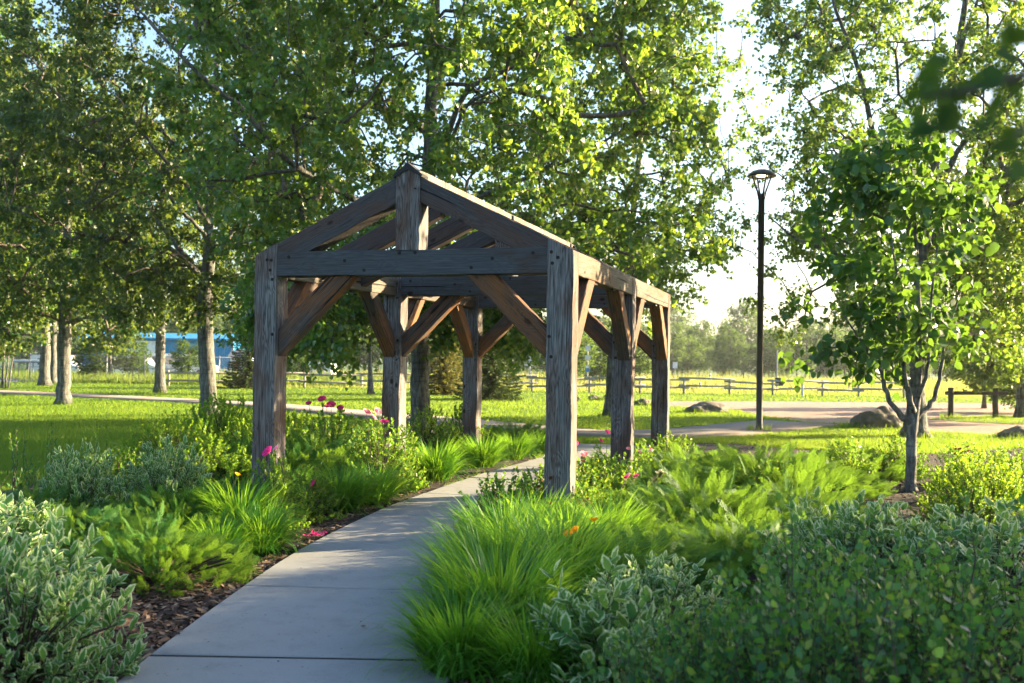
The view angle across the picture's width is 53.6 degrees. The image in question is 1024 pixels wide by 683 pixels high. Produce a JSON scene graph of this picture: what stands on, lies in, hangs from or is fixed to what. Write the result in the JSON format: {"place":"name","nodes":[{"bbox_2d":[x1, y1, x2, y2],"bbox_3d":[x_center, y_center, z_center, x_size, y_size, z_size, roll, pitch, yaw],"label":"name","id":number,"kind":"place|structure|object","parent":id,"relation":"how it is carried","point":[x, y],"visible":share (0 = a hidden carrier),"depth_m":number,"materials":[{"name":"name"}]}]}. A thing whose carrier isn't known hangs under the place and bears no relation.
{"place":"outdoors","nodes":[
{"label":"outdoors","id":0,"kind":"place"},
{"bbox_2d":[0,379,578,384],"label":"road","id":1,"kind":"structure","parent":0,"point":[37,380],"depth_m":54.37,"materials":[{"name":"asphalt"}]},
{"bbox_2d":[71,340,126,378],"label":"bush","id":2,"kind":"object","parent":1,"relation":"on","point":[91,359],"visible":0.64,"depth_m":55.44,"materials":[{"name":"green plant"}]},
{"bbox_2d":[112,338,153,376],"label":"bush","id":3,"kind":"object","parent":1,"relation":"on","point":[134,355],"visible":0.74,"depth_m":56.76,"materials":[{"name":"green plant"}]},
{"bbox_2d":[167,339,198,378],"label":"bush","id":4,"kind":"object","parent":1,"relation":"on","point":[179,363],"visible":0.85,"depth_m":55.11,"materials":[{"name":"green plant"}]},
{"bbox_2d":[117,443,650,682],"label":"path","id":5,"kind":"structure","parent":0,"point":[286,602],"depth_m":6.22,"materials":[{"name":"concrete"}]},
{"bbox_2d":[0,390,839,438],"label":"crossing path","id":6,"kind":"structure","parent":0,"point":[726,429],"depth_m":25.06,"materials":[{"name":"concrete"}]},
{"bbox_2d":[747,169,776,429],"bbox_3d":[5.736,-0.969,23.418,0.670,6.020,0.670,1,-1,17],"label":"street lamp","id":7,"kind":"object","parent":6,"relation":"on","point":[757,174],"visible":0.99,"depth_m":23.36,"materials":[{"name":"black"}]},
{"bbox_2d":[0,358,1023,610],"bbox_3d":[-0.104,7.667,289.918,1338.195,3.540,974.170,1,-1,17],"label":"ground","id":8,"kind":"structure","parent":0,"point":[540,394],"depth_m":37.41,"materials":[{"name":"plant"}]},
{"bbox_2d":[0,262,54,388],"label":"poplar tree","id":9,"kind":"object","parent":8,"relation":"on","point":[8,347],"visible":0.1,"depth_m":41.94,"materials":[{"name":"green plant"}]},
{"bbox_2d":[0,0,99,328],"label":"poplar tree","id":10,"kind":"object","parent":8,"relation":"on","point":[27,175],"visible":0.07,"depth_m":32.53,"materials":[{"name":"green plant"}]},
{"bbox_2d":[1,136,134,385],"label":"poplar tree","id":11,"kind":"object","parent":8,"relation":"on","point":[44,367],"visible":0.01,"depth_m":45.82,"materials":[{"name":"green plant"}]},
{"bbox_2d":[0,0,201,404],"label":"poplar tree","id":12,"kind":"object","parent":8,"relation":"on","point":[21,307],"visible":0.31,"depth_m":28.25,"materials":[{"name":"green plant"}]},
{"bbox_2d":[33,92,265,392],"bbox_3d":[-13.952,-4.073,40.075,10.101,12.190,8.560,1,-1,17],"label":"poplar tree","id":13,"kind":"object","parent":8,"relation":"on","point":[159,383],"visible":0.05,"depth_m":39.76,"materials":[{"name":"green plant"}]},
{"bbox_2d":[77,332,239,374],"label":"blue building","id":14,"kind":"structure","parent":8,"relation":"on","point":[171,339],"depth_m":84.55,"materials":[{"name":"metal"}]},
{"bbox_2d":[0,0,374,416],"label":"poplar tree","id":15,"kind":"object","parent":8,"relation":"on","point":[54,124],"visible":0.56,"depth_m":23.95,"materials":[{"name":"green plant"}]},
{"bbox_2d":[0,368,382,386],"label":"verge grass","id":16,"kind":"structure","parent":8,"relation":"on","point":[122,379],"depth_m":51.30,"materials":[{"name":"plant"}]},
{"bbox_2d":[86,320,136,378],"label":"sapling","id":17,"kind":"object","parent":16,"relation":"on","point":[117,342],"visible":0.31,"depth_m":54.21,"materials":[{"name":"green plant"}]},
{"bbox_2d":[216,331,253,388],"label":"spruce tree","id":18,"kind":"object","parent":8,"relation":"on","point":[245,372],"visible":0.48,"depth_m":45.63,"materials":[{"name":"green plant"}]},
{"bbox_2d":[114,0,749,432],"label":"poplar tree","id":19,"kind":"object","parent":8,"relation":"on","point":[552,136],"visible":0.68,"depth_m":16.88,"materials":[{"name":"green plant"}]},
{"bbox_2d":[409,324,462,395],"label":"spruce tree","id":20,"kind":"object","parent":8,"relation":"on","point":[445,378],"visible":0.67,"depth_m":41.69,"materials":[{"name":"green plant"}]},
{"bbox_2d":[252,162,670,511],"bbox_3d":[-0.080,0.124,12.436,3.177,3.453,6.417,1,-1,17],"label":"timber pergola","id":21,"kind":"object","parent":8,"relation":"on","point":[500,259],"visible":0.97,"depth_m":9.79,"materials":[{"name":"brown wood"}]},
{"bbox_2d":[452,316,525,400],"bbox_3d":[-0.831,0.268,37.557,2.823,4.014,2.850,1,-1,-6],"label":"spruce tree","id":22,"kind":"object","parent":8,"relation":"on","point":[491,380],"visible":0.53,"depth_m":37.17,"materials":[{"name":"green plant"}]},
{"bbox_2d":[1,437,1023,682],"bbox_3d":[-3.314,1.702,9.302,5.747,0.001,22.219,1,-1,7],"label":"mulch bed","id":23,"kind":"object","parent":8,"relation":"on","point":[319,526],"visible":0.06,"depth_m":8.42,"materials":[{"name":"brown wood"}]},
{"bbox_2d":[0,490,66,553],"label":"variegated shrub","id":24,"kind":"object","parent":23,"relation":"on","point":[44,505],"visible":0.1,"depth_m":8.03,"materials":[{"name":"green plant"}]},
{"bbox_2d":[0,493,119,627],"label":"variegated shrub","id":25,"kind":"object","parent":23,"relation":"on","point":[11,518],"visible":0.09,"depth_m":6.12,"materials":[{"name":"green plant"}]},
{"bbox_2d":[4,471,133,542],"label":"juniper shrub","id":26,"kind":"object","parent":23,"relation":"on","point":[35,498],"visible":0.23,"depth_m":8.88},
{"bbox_2d":[0,509,150,682],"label":"variegated shrub","id":27,"kind":"object","parent":23,"relation":"on","point":[52,644],"visible":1,"depth_m":4.83,"materials":[{"name":"green plant"}]},
{"bbox_2d":[28,438,134,536],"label":"variegated shrub","id":28,"kind":"object","parent":23,"relation":"on","point":[83,470],"visible":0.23,"depth_m":9.13,"materials":[{"name":"green plant"}]},
{"bbox_2d":[5,502,193,571],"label":"juniper shrub","id":29,"kind":"object","parent":23,"relation":"on","point":[108,516],"visible":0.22,"depth_m":8.02,"materials":[{"name":"plant"}]},
{"bbox_2d":[59,500,262,601],"bbox_3d":[-2.494,1.427,7.166,1.382,0.587,1.434,0,-1,41],"label":"juniper shrub","id":30,"kind":"object","parent":23,"relation":"on","point":[194,554],"visible":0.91,"depth_m":7.08,"materials":[{"name":"plant"}]},
{"bbox_2d":[115,433,218,503],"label":"variegated shrub","id":31,"kind":"object","parent":23,"relation":"on","point":[165,472],"visible":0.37,"depth_m":9.68,"materials":[{"name":"green plant"}]},
{"bbox_2d":[115,410,223,478],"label":"yellow green bush","id":32,"kind":"object","parent":23,"relation":"on","point":[174,431],"visible":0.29,"depth_m":13.13,"materials":[{"name":"green plant"}]},
{"bbox_2d":[101,482,240,535],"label":"juniper shrub","id":33,"kind":"object","parent":23,"relation":"on","point":[173,506],"visible":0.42,"depth_m":8.74,"materials":[{"name":"plant"}]},
{"bbox_2d":[146,436,251,490],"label":"yellow green bush","id":34,"kind":"object","parent":23,"relation":"on","point":[208,448],"visible":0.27,"depth_m":11.69,"materials":[{"name":"green plant"}]},
{"bbox_2d":[179,392,252,446],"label":"yellow green bush","id":35,"kind":"object","parent":23,"relation":"on","point":[222,407],"visible":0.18,"depth_m":14.62,"materials":[{"name":"green plant"}]},
{"bbox_2d":[176,504,275,556],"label":"grass clump","id":36,"kind":"object","parent":23,"relation":"on","point":[223,528],"visible":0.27,"depth_m":7.87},
{"bbox_2d":[177,466,315,535],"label":"grass clump","id":37,"kind":"object","parent":23,"relation":"on","point":[242,498],"visible":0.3,"depth_m":8.88,"materials":[{"name":"plant"}]},
{"bbox_2d":[180,425,331,485],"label":"juniper shrub","id":38,"kind":"object","parent":23,"relation":"on","point":[249,442],"visible":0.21,"depth_m":12.16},
{"bbox_2d":[217,490,316,560],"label":"grass clump","id":39,"kind":"object","parent":23,"relation":"on","point":[276,526],"visible":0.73,"depth_m":8.03,"materials":[{"name":"plant"}]},
{"bbox_2d":[248,445,313,531],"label":"rose bush","id":40,"kind":"object","parent":23,"relation":"on","point":[280,475],"visible":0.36,"depth_m":9.23,"materials":[{"name":"green plant"}]},
{"bbox_2d":[281,464,346,523],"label":"rose bush","id":41,"kind":"object","parent":23,"relation":"on","point":[318,490],"visible":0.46,"depth_m":9.84,"materials":[{"name":"green plant"}]},
{"bbox_2d":[236,427,395,485],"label":"juniper shrub","id":42,"kind":"object","parent":23,"relation":"on","point":[338,450],"visible":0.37,"depth_m":12.43,"materials":[{"name":"plant"}]},
{"bbox_2d":[292,396,373,459],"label":"rose bush","id":43,"kind":"object","parent":23,"relation":"on","point":[328,431],"visible":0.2,"depth_m":13.43,"materials":[{"name":"green plant"}]},
{"bbox_2d":[293,456,393,517],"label":"grass clump","id":44,"kind":"object","parent":23,"relation":"on","point":[349,484],"visible":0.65,"depth_m":10.34,"materials":[{"name":"plant"}]},
{"bbox_2d":[335,407,429,494],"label":"rose bush","id":45,"kind":"object","parent":23,"relation":"on","point":[374,444],"visible":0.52,"depth_m":11.85,"materials":[{"name":"green plant"}]},
{"bbox_2d":[339,459,428,506],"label":"grass clump","id":46,"kind":"object","parent":23,"relation":"on","point":[396,486],"visible":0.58,"depth_m":10.86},
{"bbox_2d":[406,403,460,452],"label":"rose bush","id":47,"kind":"object","parent":23,"relation":"on","point":[426,434],"visible":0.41,"depth_m":16.89,"materials":[{"name":"green plant"}]},
{"bbox_2d":[407,429,484,484],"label":"grass clump","id":48,"kind":"object","parent":23,"relation":"on","point":[439,465],"visible":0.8,"depth_m":12.99,"materials":[{"name":"plant"}]},
{"bbox_2d":[433,401,494,458],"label":"rose bush","id":49,"kind":"object","parent":23,"relation":"on","point":[454,424],"visible":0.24,"depth_m":15.88,"materials":[{"name":"green plant"}]},
{"bbox_2d":[456,430,517,468],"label":"grass clump","id":50,"kind":"object","parent":23,"relation":"on","point":[488,455],"visible":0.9,"depth_m":14.62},
{"bbox_2d":[481,420,545,444],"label":"juniper shrub","id":51,"kind":"object","parent":23,"relation":"on","point":[515,428],"visible":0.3,"depth_m":18.44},
{"bbox_2d":[490,428,543,462],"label":"grass clump","id":52,"kind":"object","parent":23,"relation":"on","point":[523,449],"visible":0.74,"depth_m":15.83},
{"bbox_2d":[165,370,904,397],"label":"rail fence","id":53,"kind":"object","parent":8,"relation":"on","point":[729,387],"visible":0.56,"depth_m":46.64,"materials":[{"name":"brown wood"}]},
{"bbox_2d":[528,0,769,416],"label":"poplar tree","id":54,"kind":"object","parent":8,"relation":"on","point":[631,194],"visible":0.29,"depth_m":25.97,"materials":[{"name":"green plant"}]},
{"bbox_2d":[670,335,707,375],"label":"distant tree","id":55,"kind":"object","parent":8,"relation":"on","point":[689,363],"visible":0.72,"depth_m":131.63,"materials":[{"name":"green plant"}]},
{"bbox_2d":[708,323,750,374],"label":"distant tree","id":56,"kind":"object","parent":8,"relation":"on","point":[730,339],"visible":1,"depth_m":122.40,"materials":[{"name":"green plant"}]},
{"bbox_2d":[450,443,1023,682],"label":"mulch bed","id":57,"kind":"object","parent":8,"relation":"on","point":[709,446],"visible":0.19,"depth_m":16.14,"materials":[{"name":"brown wood"}]},
{"bbox_2d":[350,559,551,682],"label":"grass clump","id":58,"kind":"object","parent":57,"relation":"on","point":[431,640],"visible":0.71,"depth_m":4.99,"materials":[{"name":"plant"}]},
{"bbox_2d":[394,501,572,609],"bbox_3d":[-0.152,1.397,6.713,1.548,0.638,1.451,1,-1,-15],"label":"grass clump","id":59,"kind":"object","parent":57,"relation":"on","point":[456,541],"visible":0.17,"depth_m":6.67,"materials":[{"name":"plant"}]},
{"bbox_2d":[355,510,626,677],"bbox_3d":[-0.065,1.332,5.720,1.705,0.741,1.684,1,-1,-13],"label":"grass clump","id":60,"kind":"object","parent":57,"relation":"on","point":[461,574],"visible":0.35,"depth_m":5.68,"materials":[{"name":"plant"}]},
{"bbox_2d":[446,468,552,537],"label":"rose bush","id":61,"kind":"object","parent":57,"relation":"on","point":[498,482],"visible":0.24,"depth_m":8.96,"materials":[{"name":"green plant"}]},
{"bbox_2d":[417,486,587,563],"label":"grass clump","id":62,"kind":"object","parent":57,"relation":"on","point":[504,504],"visible":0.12,"depth_m":7.69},
{"bbox_2d":[420,495,631,583],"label":"grass clump","id":63,"kind":"object","parent":57,"relation":"on","point":[519,523],"visible":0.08,"depth_m":6.89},
{"bbox_2d":[422,573,647,682],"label":"grass clump","id":64,"kind":"object","parent":57,"relation":"on","point":[522,658],"visible":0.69,"depth_m":4.81,"materials":[{"name":"plant"}]},
{"bbox_2d":[503,441,606,503],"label":"rose bush","id":65,"kind":"object","parent":57,"relation":"on","point":[578,471],"visible":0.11,"depth_m":9.84,"materials":[{"name":"green plant"}]},
{"bbox_2d":[503,487,656,556],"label":"grass clump","id":66,"kind":"object","parent":57,"relation":"on","point":[575,529],"visible":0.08,"depth_m":7.63,"materials":[{"name":"green plant"}]},
{"bbox_2d":[465,496,695,613],"bbox_3d":[0.328,1.359,6.453,1.611,0.719,1.705,1,-1,-26],"label":"grass clump","id":67,"kind":"object","parent":57,"relation":"on","point":[590,540],"visible":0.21,"depth_m":6.45,"materials":[{"name":"plant"}]},
{"bbox_2d":[493,545,683,682],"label":"variegated shrub","id":68,"kind":"object","parent":57,"relation":"on","point":[604,602],"visible":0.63,"depth_m":4.80,"materials":[{"name":"green plant"}]},
{"bbox_2d":[541,466,664,512],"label":"rose bush","id":69,"kind":"object","parent":57,"relation":"on","point":[585,484],"visible":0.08,"depth_m":8.95,"materials":[{"name":"green plant"}]},
{"bbox_2d":[576,430,647,498],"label":"rose bush","id":70,"kind":"object","parent":57,"relation":"on","point":[607,481],"visible":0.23,"depth_m":10.52,"materials":[{"name":"green plant"}]},
{"bbox_2d":[552,487,675,536],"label":"grass clump","id":71,"kind":"object","parent":57,"relation":"on","point":[634,518],"visible":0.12,"depth_m":8.14,"materials":[{"name":"green plant"}]},
{"bbox_2d":[564,517,705,593],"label":"grass clump","id":72,"kind":"object","parent":57,"relation":"on","point":[654,547],"visible":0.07,"depth_m":6.85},
{"bbox_2d":[588,458,736,518],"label":"juniper shrub","id":73,"kind":"object","parent":57,"relation":"on","point":[646,472],"visible":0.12,"depth_m":10.87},
{"bbox_2d":[573,550,752,675],"bbox_3d":[0.811,1.429,5.453,1.183,0.585,1.136,1,-1,-2],"label":"variegated shrub","id":74,"kind":"object","parent":57,"relation":"on","point":[665,577],"visible":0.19,"depth_m":5.49,"materials":[{"name":"green plant"}]},
{"bbox_2d":[586,512,795,625],"bbox_3d":[1.041,1.470,6.864,1.671,0.587,1.735,0,-1,39],"label":"juniper shrub","id":75,"kind":"object","parent":57,"relation":"on","point":[706,566],"visible":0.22,"depth_m":6.76,"materials":[{"name":"plant"}]},
{"bbox_2d":[634,442,755,484],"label":"juniper shrub","id":76,"kind":"object","parent":57,"relation":"on","point":[672,454],"visible":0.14,"depth_m":12.72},
{"bbox_2d":[582,579,811,682],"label":"glossy shrub","id":77,"kind":"object","parent":57,"relation":"on","point":[683,634],"visible":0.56,"depth_m":3.99,"materials":[{"name":"green plant"}]},
{"bbox_2d":[587,457,811,533],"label":"juniper shrub","id":78,"kind":"object","parent":57,"relation":"on","point":[712,488],"visible":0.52,"depth_m":8.96,"materials":[{"name":"plant"}]},
{"bbox_2d":[620,518,811,601],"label":"juniper shrub","id":79,"kind":"object","parent":57,"relation":"on","point":[734,539],"visible":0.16,"depth_m":7.29,"materials":[{"name":"plant"}]},
{"bbox_2d":[667,513,812,573],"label":"juniper shrub","id":80,"kind":"object","parent":57,"relation":"on","point":[729,524],"visible":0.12,"depth_m":7.99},
{"bbox_2d":[642,439,859,507],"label":"juniper shrub","id":81,"kind":"object","parent":57,"relation":"on","point":[729,462],"visible":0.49,"depth_m":10.90,"materials":[{"name":"plant"}]},
{"bbox_2d":[692,470,866,531],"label":"juniper shrub","id":82,"kind":"object","parent":57,"relation":"on","point":[827,499],"visible":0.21,"depth_m":9.46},
{"bbox_2d":[629,492,935,682],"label":"glossy shrub","id":83,"kind":"object","parent":57,"relation":"on","point":[788,628],"visible":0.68,"depth_m":3.83,"materials":[{"name":"green plant"}]},
{"bbox_2d":[739,451,899,503],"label":"juniper shrub","id":84,"kind":"object","parent":57,"relation":"on","point":[874,488],"visible":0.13,"depth_m":11.95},
{"bbox_2d":[653,542,1023,682],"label":"glossy shrub","id":85,"kind":"object","parent":57,"relation":"on","point":[950,673],"visible":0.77,"depth_m":3.56,"materials":[{"name":"green plant"}]},
{"bbox_2d":[689,504,994,682],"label":"glossy shrub","id":86,"kind":"object","parent":57,"relation":"on","point":[838,554],"visible":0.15,"depth_m":4.58,"materials":[{"name":"green plant"}]},
{"bbox_2d":[749,485,935,607],"bbox_3d":[2.254,1.374,6.807,1.291,0.819,1.291,0,-1,32],"label":"variegated shrub","id":87,"kind":"object","parent":57,"relation":"on","point":[816,528],"visible":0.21,"depth_m":6.64,"materials":[{"name":"green plant"}]},
{"bbox_2d":[812,436,883,483],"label":"rose bush","id":88,"kind":"object","parent":57,"relation":"on","point":[844,453],"visible":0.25,"depth_m":13.30,"materials":[{"name":"green plant"}]},
{"bbox_2d":[778,435,931,482],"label":"juniper shrub","id":89,"kind":"object","parent":57,"relation":"on","point":[894,468],"visible":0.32,"depth_m":13.69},
{"bbox_2d":[778,104,1008,492],"bbox_3d":[4.645,-0.493,12.413,2.700,4.773,2.253,1,-1,17],"label":"young tree","id":90,"kind":"object","parent":57,"relation":"on","point":[864,189],"visible":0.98,"depth_m":12.17,"materials":[{"name":"green plant"}]},
{"bbox_2d":[868,433,931,479],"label":"rose bush","id":91,"kind":"object","parent":57,"relation":"on","point":[893,448],"visible":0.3,"depth_m":14.08,"materials":[{"name":"green plant"}]},
{"bbox_2d":[781,501,1020,629],"bbox_3d":[2.617,1.401,6.618,1.671,0.731,1.740,1,-1,7],"label":"variegated shrub","id":92,"kind":"object","parent":57,"relation":"on","point":[907,533],"visible":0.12,"depth_m":6.45,"materials":[{"name":"green plant"}]},
{"bbox_2d":[796,491,1023,682],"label":"glossy shrub","id":93,"kind":"object","parent":57,"relation":"on","point":[1012,632],"visible":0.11,"depth_m":4.67,"materials":[{"name":"green plant"}]},
{"bbox_2d":[799,493,1023,682],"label":"glossy shrub","id":94,"kind":"object","parent":57,"relation":"on","point":[968,609],"visible":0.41,"depth_m":3.90,"materials":[{"name":"green plant"}]},
{"bbox_2d":[879,496,1023,649],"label":"variegated shrub","id":95,"kind":"object","parent":57,"relation":"on","point":[1006,529],"visible":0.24,"depth_m":6.28,"materials":[{"name":"green plant"}]},
{"bbox_2d":[925,439,993,486],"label":"rose bush","id":96,"kind":"object","parent":57,"relation":"on","point":[950,451],"visible":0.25,"depth_m":13.14,"materials":[{"name":"green plant"}]},
{"bbox_2d":[908,448,1023,522],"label":"yellow green bush","id":97,"kind":"object","parent":57,"relation":"on","point":[966,475],"visible":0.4,"depth_m":10.12,"materials":[{"name":"green plant"}]},
{"bbox_2d":[934,480,1015,536],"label":"rose bush","id":98,"kind":"object","parent":57,"relation":"on","point":[979,501],"visible":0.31,"depth_m":9.55,"materials":[{"name":"green plant"}]},
{"bbox_2d":[709,295,771,376],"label":"distant tree","id":99,"kind":"object","parent":8,"relation":"on","point":[742,328],"visible":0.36,"depth_m":179.92,"materials":[{"name":"green plant"}]},
{"bbox_2d":[670,401,1023,434],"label":"gravel drive","id":100,"kind":"structure","parent":8,"relation":"on","point":[826,412],"depth_m":32.94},
{"bbox_2d":[936,345,1012,407],"bbox_3d":[16.592,0.823,35.855,3.505,3.104,2.923,1,-1,-1],"label":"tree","id":101,"kind":"object","parent":100,"relation":"on","point":[968,379],"visible":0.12,"depth_m":35.92,"materials":[{"name":"green plant"}]},
{"bbox_2d":[718,0,1023,437],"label":"poplar tree","id":102,"kind":"object","parent":8,"relation":"on","point":[984,270],"visible":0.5,"depth_m":21.57,"materials":[{"name":"green plant"}]},
{"bbox_2d":[849,406,902,428],"bbox_3d":[8.970,2.145,24.875,1.404,1.148,1.011,1,-1,-6],"label":"boulder","id":103,"kind":"object","parent":8,"relation":"on","point":[882,416],"visible":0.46,"depth_m":24.58,"materials":[{"name":"stone"}]},
{"bbox_2d":[0,0,1023,367],"label":"sky","id":104,"kind":"structure","parent":0,"point":[721,292],"materials":[{"name":"white"}]},
{"bbox_2d":[216,367,1012,396],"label":"meadow grass","id":105,"kind":"structure","parent":0,"point":[956,385],"depth_m":57.24,"materials":[{"name":"plant"}]},
{"bbox_2d":[898,13,1023,181],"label":"leafy branch","id":106,"kind":"object","parent":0,"point":[948,115],"visible":1,"depth_m":1.00,"materials":[{"name":"green plant"}]},
{"bbox_2d":[933,416,1023,423],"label":"grass verge","id":107,"kind":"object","parent":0,"point":[989,420],"depth_m":28.37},
{"bbox_2d":[904,100,1023,417],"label":"poplar tree","id":108,"kind":"object","parent":107,"relation":"on","point":[986,371],"visible":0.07,"depth_m":28.92,"materials":[{"name":"green plant"}]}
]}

